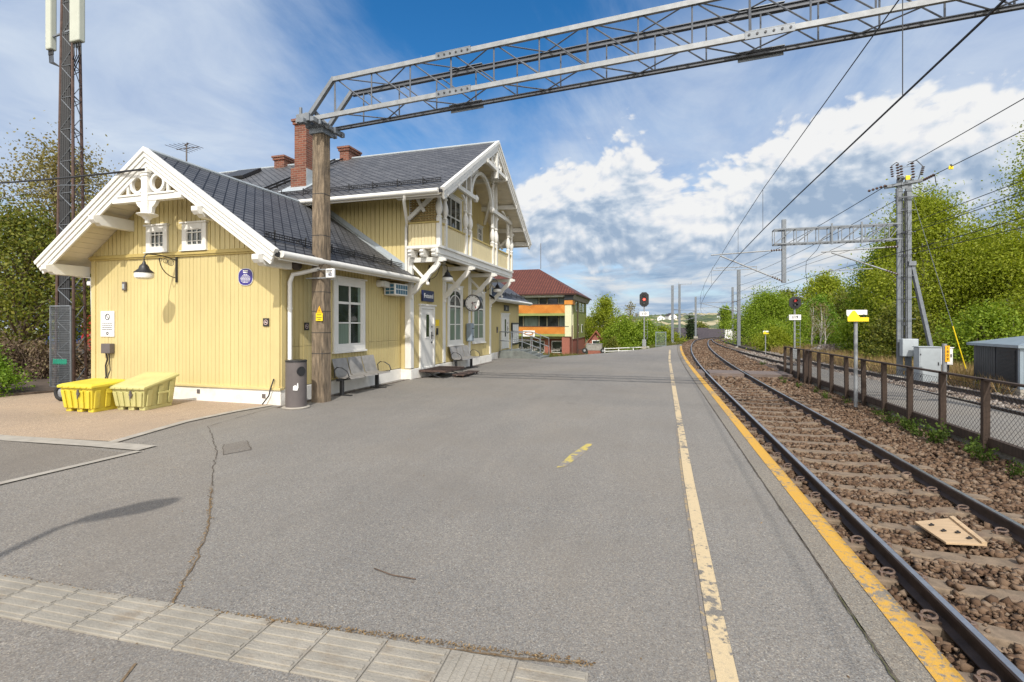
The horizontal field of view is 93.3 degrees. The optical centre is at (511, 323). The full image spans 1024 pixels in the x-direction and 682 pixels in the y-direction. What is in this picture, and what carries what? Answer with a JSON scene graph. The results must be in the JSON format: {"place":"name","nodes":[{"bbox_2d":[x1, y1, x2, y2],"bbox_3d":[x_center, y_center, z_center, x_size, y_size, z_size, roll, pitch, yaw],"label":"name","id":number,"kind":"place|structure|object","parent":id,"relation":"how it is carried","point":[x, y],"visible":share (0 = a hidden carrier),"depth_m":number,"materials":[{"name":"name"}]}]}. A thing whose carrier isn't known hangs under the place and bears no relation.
{"place":"outdoors","nodes":[
{"label":"outdoors","id":0,"kind":"place"},
{"bbox_2d":[0,440,125,481],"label":"dark asphalt","id":1,"kind":"structure","parent":0,"point":[19,459],"depth_m":6.13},
{"bbox_2d":[0,392,268,440],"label":"tan paving","id":2,"kind":"structure","parent":0,"point":[46,415],"depth_m":8.74,"materials":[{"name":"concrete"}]},
{"bbox_2d":[0,376,90,395],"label":"flower bed","id":3,"kind":"object","parent":2,"relation":"on","point":[42,385],"visible":0.17,"depth_m":12.48,"materials":[{"name":"plant"}]},
{"bbox_2d":[0,343,48,396],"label":"clipped bush","id":4,"kind":"object","parent":3,"relation":"on","point":[6,376],"visible":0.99,"depth_m":11.45,"materials":[{"name":"green plant"}]},
{"bbox_2d":[0,329,90,380],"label":"hedge","id":5,"kind":"object","parent":3,"relation":"on","point":[34,357],"visible":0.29,"depth_m":14.41,"materials":[{"name":"plant"}]},
{"bbox_2d":[45,0,87,386],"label":"telecom mast","id":6,"kind":"object","parent":3,"relation":"on","point":[71,34],"visible":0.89,"depth_m":12.73,"materials":[{"name":"metal"}]},
{"bbox_2d":[57,378,124,412],"bbox_3d":[-8.269,1.408,9.526,0.870,0.584,0.723,0,0,14],"label":"grit bin","id":7,"kind":"object","parent":2,"relation":"on","point":[92,395],"visible":0.88,"depth_m":9.29,"materials":[{"name":"yellow plastic"}]},
{"bbox_2d":[109,372,178,410],"bbox_3d":[-7.425,1.358,9.768,0.810,0.683,0.843,0,0,10],"label":"grit bin","id":8,"kind":"object","parent":2,"relation":"on","point":[144,391],"visible":1,"depth_m":9.55,"materials":[{"name":"yellow plastic"}]},
{"bbox_2d":[0,358,496,681],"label":"old asphalt","id":9,"kind":"structure","parent":0,"point":[139,533],"depth_m":3.91,"materials":[{"name":"asphalt"}]},
{"bbox_2d":[0,451,139,483],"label":"concrete strip","id":10,"kind":"object","parent":9,"relation":"on","point":[45,472],"visible":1,"depth_m":5.64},
{"bbox_2d":[0,434,156,449],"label":"concrete strip","id":11,"kind":"object","parent":9,"relation":"on","point":[119,445],"visible":1,"depth_m":6.87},
{"bbox_2d":[108,405,271,441],"bbox_3d":[-5.492,1.689,8.504,0.411,0.001,3.239,0,0,13],"label":"concrete strip","id":12,"kind":"object","parent":9,"relation":"on","point":[146,432],"visible":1,"depth_m":8.10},
{"bbox_2d":[171,489,212,602],"bbox_3d":[-2.528,1.695,3.945,0.089,0.001,2.347,0,0,-27],"label":"asphalt crack","id":13,"kind":"object","parent":9,"relation":"on","point":[178,592],"visible":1,"depth_m":3.54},
{"bbox_2d":[34,118,531,405],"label":"station building","id":14,"kind":"structure","parent":9,"relation":"on","point":[410,217],"depth_m":11.59,"materials":[{"name":"yellow wood"}]},
{"bbox_2d":[0,168,144,183],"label":"supply cable","id":15,"kind":"object","parent":14,"relation":"attached to","point":[123,171],"visible":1,"depth_m":10.59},
{"bbox_2d":[101,311,113,336],"bbox_3d":[-9.623,0.005,11.502,0.450,0.610,0.013,0,0,17],"label":"rules sign","id":16,"kind":"object","parent":14,"relation":"attached to","point":[107,323],"visible":1,"depth_m":11.50,"materials":[{"name":"paper"}]},
{"bbox_2d":[101,343,113,378],"bbox_3d":[-9.564,1.076,11.420,0.290,1.212,0.138,0,0,17],"label":"meter box","id":17,"kind":"object","parent":14,"relation":"attached to","point":[106,348],"visible":0.9,"depth_m":11.41,"materials":[{"name":"grey metal"}]},
{"bbox_2d":[134,253,177,281],"bbox_3d":[-7.673,-1.215,10.464,0.370,0.570,0.935,0,0,17],"label":"wall lamp","id":18,"kind":"object","parent":14,"relation":"attached to","point":[143,271],"visible":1,"depth_m":10.17,"materials":[{"name":"metal"}]},
{"bbox_2d":[143,223,169,253],"bbox_3d":[-8.098,-1.938,11.034,0.720,0.655,0.125,0,0,17],"label":"window","id":19,"kind":"structure","parent":14,"relation":"in","point":[157,235],"depth_m":11.01,"materials":[{"name":"white paint"}]},
{"bbox_2d":[179,220,208,251],"bbox_3d":[-7.039,-1.938,10.720,0.770,0.655,0.125,0,0,17],"label":"window","id":20,"kind":"structure","parent":14,"relation":"in","point":[194,233],"depth_m":10.70,"materials":[{"name":"white paint"}]},
{"bbox_2d":[238,268,252,285],"bbox_3d":[-5.696,-1.000,10.341,0.396,0.370,0.018,0,0,17],"label":"blue plaque","id":21,"kind":"object","parent":14,"relation":"attached to","point":[245,276],"visible":1,"depth_m":10.33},
{"bbox_2d":[332,275,366,353],"bbox_3d":[-4.140,-0.223,12.345,0.125,1.905,1.400,0,0,17],"label":"window","id":22,"kind":"structure","parent":14,"relation":"in","point":[348,293],"depth_m":12.28,"materials":[{"name":"white paint"}]},
{"bbox_2d":[376,279,407,295],"bbox_3d":[-3.454,-1.045,14.061,0.424,0.450,1.200,0,0,17],"label":"sign","id":23,"kind":"object","parent":14,"relation":"attached to","point":[394,288],"visible":0.99,"depth_m":13.83,"materials":[{"name":"white paint"}]},
{"bbox_2d":[418,304,436,368],"bbox_3d":[-2.761,0.400,15.827,0.110,2.060,1.160,0,0,17],"label":"door","id":24,"kind":"structure","parent":14,"relation":"in","point":[426,311],"depth_m":15.78,"materials":[{"name":"white paint"}]},
{"bbox_2d":[447,194,462,231],"bbox_3d":[-2.166,-3.877,17.878,0.125,1.755,1.630,0,0,17],"label":"window","id":25,"kind":"structure","parent":14,"relation":"in","point":[454,203],"depth_m":18.02,"materials":[{"name":"white paint"}]},
{"bbox_2d":[447,284,463,346],"bbox_3d":[-2.114,-0.302,18.055,0.125,2.265,1.460,0,0,17],"label":"window","id":26,"kind":"structure","parent":14,"relation":"in","point":[455,301],"depth_m":18.04,"materials":[{"name":"white paint"}]},
{"bbox_2d":[463,295,481,310],"bbox_3d":[-1.541,-0.800,18.809,0.715,0.650,0.168,0,0,17],"label":"platform clock","id":27,"kind":"object","parent":14,"relation":"attached to","point":[472,302],"visible":1,"depth_m":18.74,"materials":[{"name":"black paint"}]},
{"bbox_2d":[472,290,485,343],"bbox_3d":[-1.405,-0.278,20.447,0.125,2.215,1.570,0,0,17],"label":"window","id":28,"kind":"structure","parent":14,"relation":"in","point":[478,317],"depth_m":20.57,"materials":[{"name":"white paint"}]},
{"bbox_2d":[501,313,509,348],"bbox_3d":[-0.346,0.375,25.030,0.110,1.850,1.400,0,0,17],"label":"door","id":29,"kind":"structure","parent":14,"relation":"in","point":[504,316],"depth_m":24.97,"materials":[{"name":"white paint"}]},
{"bbox_2d":[7,327,973,385],"bbox_3d":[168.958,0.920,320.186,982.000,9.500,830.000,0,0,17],"label":"ground","id":30,"kind":"structure","parent":0,"point":[816,344],"depth_m":64.01,"materials":[{"name":"green plant"}]},
{"bbox_2d":[0,184,90,362],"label":"broadleaf tree","id":31,"kind":"object","parent":30,"relation":"on","point":[21,298],"visible":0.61,"depth_m":18.20,"materials":[{"name":"green plant"}]},
{"bbox_2d":[0,110,124,343],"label":"birch tree","id":32,"kind":"object","parent":30,"relation":"on","point":[51,170],"visible":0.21,"depth_m":20.19,"materials":[{"name":"green plant"}]},
{"bbox_2d":[494,243,591,354],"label":"apartment building","id":33,"kind":"structure","parent":30,"relation":"on","point":[555,312],"depth_m":60.53,"materials":[{"name":"paint"}]},
{"bbox_2d":[581,343,605,352],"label":"trailer","id":34,"kind":"object","parent":30,"relation":"on","point":[594,347],"visible":0.94,"depth_m":53.05,"materials":[{"name":"metal"}]},
{"bbox_2d":[585,330,602,353],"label":"small house","id":35,"kind":"structure","parent":30,"relation":"on","point":[594,339],"depth_m":58.73,"materials":[{"name":"wood"}]},
{"bbox_2d":[584,292,628,343],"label":"broadleaf tree","id":36,"kind":"object","parent":30,"relation":"on","point":[601,316],"visible":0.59,"depth_m":70.18,"materials":[{"name":"green plant"}]},
{"bbox_2d":[603,335,622,352],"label":"bush","id":37,"kind":"object","parent":30,"relation":"on","point":[612,343],"visible":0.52,"depth_m":53.70,"materials":[{"name":"green plant"}]},
{"bbox_2d":[596,308,652,349],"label":"bush","id":38,"kind":"object","parent":30,"relation":"on","point":[624,330],"visible":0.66,"depth_m":56.46,"materials":[{"name":"green plant"}]},
{"bbox_2d":[640,292,648,348],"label":"railway signal","id":39,"kind":"object","parent":30,"relation":"on","point":[644,299],"visible":0.98,"depth_m":44.27,"materials":[{"name":"black paint"}]},
{"bbox_2d":[624,316,672,349],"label":"bush","id":40,"kind":"object","parent":30,"relation":"on","point":[654,336],"visible":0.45,"depth_m":56.81,"materials":[{"name":"green plant"}]},
{"bbox_2d":[654,319,693,342],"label":"bush","id":41,"kind":"object","parent":30,"relation":"on","point":[668,337],"visible":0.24,"depth_m":62.41,"materials":[{"name":"green plant"}]},
{"bbox_2d":[654,328,708,338],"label":"wall","id":42,"kind":"structure","parent":30,"relation":"on","point":[702,332],"depth_m":97.44,"materials":[{"name":"grey concrete"}]},
{"bbox_2d":[671,285,698,342],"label":"steel mast","id":43,"kind":"object","parent":30,"relation":"on","point":[672,312],"visible":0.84,"depth_m":58.74,"materials":[{"name":"metal"}]},
{"bbox_2d":[684,315,697,338],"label":"columnar tree","id":44,"kind":"object","parent":30,"relation":"on","point":[690,329],"visible":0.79,"depth_m":92.74,"materials":[{"name":"green plant"}]},
{"bbox_2d":[678,284,704,336],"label":"steel mast","id":45,"kind":"object","parent":30,"relation":"on","point":[679,308],"visible":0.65,"depth_m":69.85,"materials":[{"name":"metal"}]},
{"bbox_2d":[716,303,734,328],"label":"spruce tree","id":46,"kind":"object","parent":30,"relation":"on","point":[725,311],"visible":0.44,"depth_m":108.30,"materials":[{"name":"green plant"}]},
{"bbox_2d":[683,350,819,389],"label":"ballast stones","id":47,"kind":"object","parent":30,"relation":"on","point":[739,360],"visible":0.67,"depth_m":24.65,"materials":[{"name":"gravel"}]},
{"bbox_2d":[718,276,825,345],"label":"round bush","id":48,"kind":"object","parent":30,"relation":"on","point":[762,305],"visible":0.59,"depth_m":54.53,"materials":[{"name":"green plant"}]},
{"bbox_2d":[746,321,802,350],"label":"shrub","id":49,"kind":"object","parent":30,"relation":"on","point":[776,336],"visible":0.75,"depth_m":41.54,"materials":[{"name":"green plant"}]},
{"bbox_2d":[741,312,814,346],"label":"shrub","id":50,"kind":"object","parent":30,"relation":"on","point":[773,322],"visible":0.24,"depth_m":49.34,"materials":[{"name":"green plant"}]},
{"bbox_2d":[789,297,800,360],"bbox_3d":[17.437,0.383,29.798,0.660,4.085,0.570,0,0,17],"label":"railway signal","id":51,"kind":"object","parent":30,"relation":"on","point":[794,303],"visible":0.82,"depth_m":29.78,"materials":[{"name":"black paint"}]},
{"bbox_2d":[802,300,826,345],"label":"sapling","id":52,"kind":"object","parent":30,"relation":"on","point":[815,329],"visible":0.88,"depth_m":43.53,"materials":[{"name":"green plant"}]},
{"bbox_2d":[793,286,843,343],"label":"broadleaf tree","id":53,"kind":"object","parent":30,"relation":"on","point":[818,300],"visible":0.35,"depth_m":59.05,"materials":[{"name":"green plant"}]},
{"bbox_2d":[807,301,832,344],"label":"sapling","id":54,"kind":"object","parent":30,"relation":"on","point":[821,326],"visible":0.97,"depth_m":42.91,"materials":[{"name":"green plant"}]},
{"bbox_2d":[794,264,858,325],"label":"broadleaf tree","id":55,"kind":"object","parent":30,"relation":"on","point":[826,282],"visible":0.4,"depth_m":74.37,"materials":[{"name":"green plant"}]},
{"bbox_2d":[822,282,852,341],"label":"broadleaf tree","id":56,"kind":"object","parent":30,"relation":"on","point":[836,303],"visible":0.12,"depth_m":63.95,"materials":[{"name":"green plant"}]},
{"bbox_2d":[711,160,966,378],"bbox_3d":[13.896,-2.148,20.939,9.800,9.236,1.353,0,0,21],"label":"steel mast","id":57,"kind":"object","parent":30,"relation":"on","point":[904,347],"visible":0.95,"depth_m":20.16,"materials":[{"name":"metal"}]},
{"bbox_2d":[730,217,1023,303],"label":"contact wire","id":58,"kind":"object","parent":57,"relation":"hanging from","point":[903,251],"visible":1,"depth_m":17.15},
{"bbox_2d":[677,338,1023,674],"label":"ballast","id":59,"kind":"structure","parent":30,"relation":"on","point":[971,663],"depth_m":5.16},
{"bbox_2d":[682,339,730,350],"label":"ballast stones","id":60,"kind":"object","parent":59,"relation":"on","point":[699,345],"visible":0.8,"depth_m":50.76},
{"bbox_2d":[702,267,756,347],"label":"steel mast","id":61,"kind":"object","parent":59,"relation":"on","point":[738,311],"visible":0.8,"depth_m":47.95,"materials":[{"name":"metal"}]},
{"bbox_2d":[700,0,898,314],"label":"messenger wire","id":62,"kind":"object","parent":61,"relation":"attached to","point":[816,114],"visible":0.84,"depth_m":8.66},
{"bbox_2d":[700,0,1005,318],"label":"contact wire","id":63,"kind":"object","parent":61,"relation":"hanging from","point":[946,55],"visible":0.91,"depth_m":5.93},
{"bbox_2d":[695,369,792,377],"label":"crossing deck","id":64,"kind":"structure","parent":59,"relation":"on","point":[737,373],"depth_m":21.06,"materials":[{"name":"concrete"}]},
{"bbox_2d":[688,336,1023,681],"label":"railway track","id":65,"kind":"structure","parent":59,"relation":"on","point":[944,619],"depth_m":5.53,"materials":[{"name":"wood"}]},
{"bbox_2d":[711,339,1023,416],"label":"railway track","id":66,"kind":"structure","parent":59,"relation":"on","point":[732,345],"depth_m":18.15,"materials":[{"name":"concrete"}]},
{"bbox_2d":[785,469,1023,673],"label":"ballast stones","id":67,"kind":"object","parent":59,"relation":"on","point":[1010,500],"visible":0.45,"depth_m":4.96,"materials":[{"name":"gravel"}]},
{"bbox_2d":[915,516,986,545],"bbox_3d":[4.733,2.230,5.252,0.450,0.070,0.720,0,0,17],"label":"plywood sheet","id":68,"kind":"object","parent":67,"relation":"on","point":[951,530],"visible":1,"depth_m":5.17,"materials":[{"name":"wood"}]},
{"bbox_2d":[912,346,941,382],"bbox_3d":[16.488,1.627,19.205,0.780,1.447,0.512,0,0,17],"label":"track cabinet","id":69,"kind":"object","parent":59,"relation":"on","point":[927,357],"visible":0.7,"depth_m":19.02,"materials":[{"name":"metal"}]},
{"bbox_2d":[823,301,882,351],"bbox_3d":[24.861,0.983,34.736,4.368,5.174,5.627,0,0,17],"label":"shrub","id":70,"kind":"object","parent":30,"relation":"on","point":[842,338],"visible":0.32,"depth_m":34.25,"materials":[{"name":"green plant"}]},
{"bbox_2d":[711,387,1023,488],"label":"ballast stones","id":71,"kind":"object","parent":30,"relation":"on","point":[965,468],"visible":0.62,"depth_m":9.25,"materials":[{"name":"gravel"}]},
{"bbox_2d":[846,310,868,406],"bbox_3d":[9.310,0.940,13.058,0.510,2.620,0.140,0,0,17],"label":"track sign","id":72,"kind":"object","parent":71,"relation":"on","point":[854,316],"visible":1,"depth_m":13.05,"materials":[{"name":"metal"}]},
{"bbox_2d":[895,413,922,430],"bbox_3d":[8.460,2.123,10.289,0.478,0.413,0.444,0,0,32],"label":"weed clump","id":73,"kind":"object","parent":71,"relation":"on","point":[905,423],"visible":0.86,"depth_m":10.31,"materials":[{"name":"green plant"}]},
{"bbox_2d":[920,418,953,443],"bbox_3d":[8.173,2.071,9.208,0.544,0.535,0.510,0,0,-5],"label":"weed clump","id":74,"kind":"object","parent":71,"relation":"on","point":[932,434],"visible":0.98,"depth_m":9.18,"materials":[{"name":"green plant"}]},
{"bbox_2d":[964,436,998,464],"bbox_3d":[7.766,2.123,8.021,0.444,0.413,0.478,0,0,4],"label":"weed clump","id":75,"kind":"object","parent":71,"relation":"on","point":[981,456],"visible":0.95,"depth_m":8.01,"materials":[{"name":"green plant"}]},
{"bbox_2d":[1005,457,1023,477],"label":"weed clump","id":76,"kind":"object","parent":71,"relation":"on","point":[1017,470],"visible":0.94,"depth_m":7.21,"materials":[{"name":"green plant"}]},
{"bbox_2d":[742,351,1023,411],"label":"ballast stones","id":77,"kind":"object","parent":30,"relation":"on","point":[888,381],"visible":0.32,"depth_m":17.88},
{"bbox_2d":[942,344,949,371],"bbox_3d":[16.164,1.525,18.035,0.195,1.550,0.179,0,0,17],"label":"marker post","id":78,"kind":"object","parent":77,"relation":"on","point":[945,353],"visible":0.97,"depth_m":17.98,"materials":[{"name":"metal"}]},
{"bbox_2d":[819,236,954,351],"bbox_3d":[27.392,-1.581,34.897,7.915,10.426,8.827,0,0,17],"label":"birch tree","id":79,"kind":"object","parent":30,"relation":"on","point":[851,303],"visible":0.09,"depth_m":35.71,"materials":[{"name":"green plant"}]},
{"bbox_2d":[769,344,1017,394],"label":"dry grass","id":80,"kind":"structure","parent":30,"relation":"on","point":[957,368],"depth_m":23.54,"materials":[{"name":"plant"}]},
{"bbox_2d":[779,365,1023,464],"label":"second platform","id":81,"kind":"structure","parent":30,"relation":"on","point":[1002,455],"depth_m":11.14,"materials":[{"name":"concrete"}]},
{"bbox_2d":[777,365,1023,459],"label":"second platform edge","id":82,"kind":"object","parent":81,"relation":"on","point":[1006,448],"visible":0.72,"depth_m":10.06,"materials":[{"name":"grey concrete"}]},
{"bbox_2d":[783,346,1023,452],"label":"platform fence","id":83,"kind":"object","parent":30,"relation":"on","point":[942,393],"visible":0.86,"depth_m":10.90,"materials":[{"name":"brown metal"}]},
{"bbox_2d":[844,292,967,363],"bbox_3d":[22.410,1.006,27.699,5.220,5.874,6.397,0,0,-36],"label":"shrub","id":84,"kind":"object","parent":30,"relation":"on","point":[888,315],"visible":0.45,"depth_m":27.62,"materials":[{"name":"green plant"}]},
{"bbox_2d":[829,171,1022,352],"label":"birch tree","id":85,"kind":"object","parent":30,"relation":"on","point":[927,205],"visible":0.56,"depth_m":29.90,"materials":[{"name":"green plant"}]},
{"bbox_2d":[917,205,1021,347],"bbox_3d":[37.390,-1.764,38.594,16.231,14.928,17.036,0,0,17],"label":"birch tree","id":86,"kind":"object","parent":30,"relation":"on","point":[975,237],"visible":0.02,"depth_m":37.39,"materials":[{"name":"green plant"}]},
{"bbox_2d":[919,287,1023,366],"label":"shrub","id":87,"kind":"object","parent":30,"relation":"on","point":[992,320],"visible":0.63,"depth_m":23.30,"materials":[{"name":"green plant"}]},
{"bbox_2d":[932,211,1023,354],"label":"birch tree","id":88,"kind":"object","parent":30,"relation":"on","point":[1004,260],"visible":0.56,"depth_m":27.23,"materials":[{"name":"green plant"}]},
{"bbox_2d":[952,120,1023,313],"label":"birch tree","id":89,"kind":"object","parent":30,"relation":"on","point":[1019,222],"visible":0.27,"depth_m":28.53,"materials":[{"name":"green plant"}]},
{"bbox_2d":[966,336,1023,396],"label":"transformer hut","id":90,"kind":"object","parent":30,"relation":"on","point":[1001,358],"visible":0.84,"depth_m":16.73,"materials":[{"name":"metal"}]},
{"bbox_2d":[980,280,1023,335],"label":"birch tree","id":91,"kind":"object","parent":30,"relation":"on","point":[1017,293],"visible":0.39,"depth_m":23.58,"materials":[{"name":"green plant"}]},
{"bbox_2d":[123,344,895,681],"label":"platform","id":92,"kind":"structure","parent":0,"point":[337,500],"depth_m":3.94,"materials":[{"name":"asphalt"}]},
{"bbox_2d":[223,440,249,453],"bbox_3d":[-3.797,1.696,6.648,0.326,0.001,0.737,0,0,-32],"label":"asphalt patch","id":93,"kind":"object","parent":92,"relation":"on","point":[235,447],"visible":1,"depth_m":6.62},
{"bbox_2d":[0,574,587,681],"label":"tactile paving","id":94,"kind":"structure","parent":92,"relation":"on","point":[333,655],"depth_m":2.58,"materials":[{"name":"concrete"}]},
{"bbox_2d":[281,359,309,409],"bbox_3d":[-4.369,1.218,9.785,0.540,0.965,0.540,0,0,17],"label":"litter bin","id":95,"kind":"object","parent":92,"relation":"on","point":[295,384],"visible":1,"depth_m":9.62,"materials":[{"name":"grey metal"}]},
{"bbox_2d":[332,355,390,395],"bbox_3d":[-3.769,1.270,12.230,0.542,0.860,1.970,0,0,17],"label":"platform bench","id":96,"kind":"object","parent":92,"relation":"on","point":[341,369],"visible":1,"depth_m":12.15,"materials":[{"name":"metal"}]},
{"bbox_2d":[216,616,571,663],"bbox_3d":[-0.859,1.695,2.626,2.358,0.001,0.054,0,0,11],"label":"asphalt crack","id":97,"kind":"object","parent":92,"relation":"on","point":[523,658],"visible":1,"depth_m":2.46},
{"bbox_2d":[4,406,849,677],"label":"leaf litter","id":98,"kind":"object","parent":92,"relation":"on","point":[577,661],"visible":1,"depth_m":2.64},
{"bbox_2d":[419,366,478,377],"bbox_3d":[-2.016,1.581,15.841,1.370,0.262,1.770,0,0,17],"label":"door step","id":99,"kind":"object","parent":92,"relation":"on","point":[443,369],"depth_m":15.47,"materials":[{"name":"metal"}]},
{"bbox_2d":[449,345,479,370],"bbox_3d":[-1.749,1.270,18.130,0.542,0.860,1.970,0,0,17],"label":"platform bench","id":100,"kind":"object","parent":92,"relation":"on","point":[459,352],"visible":0.92,"depth_m":18.14,"materials":[{"name":"metal"}]},
{"bbox_2d":[499,331,548,358],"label":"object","id":101,"kind":"structure","parent":92,"relation":"on","point":[522,353],"depth_m":23.82,"materials":[{"name":"metal"}]},
{"bbox_2d":[556,443,592,467],"bbox_3d":[0.848,1.696,6.293,0.137,0.001,1.379,0,0,28],"label":"spray mark","id":102,"kind":"object","parent":92,"relation":"on","point":[573,456],"visible":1,"depth_m":6.22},
{"bbox_2d":[296,0,1023,402],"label":"catenary gantry","id":103,"kind":"object","parent":92,"relation":"on","point":[318,126],"visible":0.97,"depth_m":9.13,"materials":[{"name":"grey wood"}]},
{"bbox_2d":[675,425,715,681],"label":"old safety line","id":104,"kind":"object","parent":92,"relation":"on","point":[709,658],"visible":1,"depth_m":3.11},
{"bbox_2d":[668,350,738,681],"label":"cream safety line","id":105,"kind":"object","parent":92,"relation":"on","point":[724,664],"visible":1,"depth_m":3.23,"materials":[{"name":"paint"}]},
{"bbox_2d":[677,344,936,681],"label":"platform edge","id":106,"kind":"object","parent":92,"relation":"attached to","point":[901,659],"visible":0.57,"depth_m":3.26,"materials":[{"name":"concrete"}]},
{"bbox_2d":[677,345,899,681],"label":"edge joint","id":107,"kind":"object","parent":106,"relation":"on","point":[870,640],"visible":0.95,"depth_m":3.27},
{"bbox_2d":[680,346,965,681],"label":"yellow edge line","id":108,"kind":"object","parent":106,"relation":"on","point":[936,663],"visible":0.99,"depth_m":3.23,"materials":[{"name":"paint"}]},
{"bbox_2d":[0,0,1023,331],"label":"sky","id":109,"kind":"structure","parent":0,"point":[627,189],"materials":[{"name":"blue"}]},
{"bbox_2d":[538,341,671,356],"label":"grass","id":110,"kind":"structure","parent":0,"point":[556,354],"depth_m":32.01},
{"bbox_2d":[586,313,879,328],"bbox_3d":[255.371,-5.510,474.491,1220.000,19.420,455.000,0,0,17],"label":"hills","id":111,"kind":"structure","parent":0,"point":[712,320],"depth_m":427.10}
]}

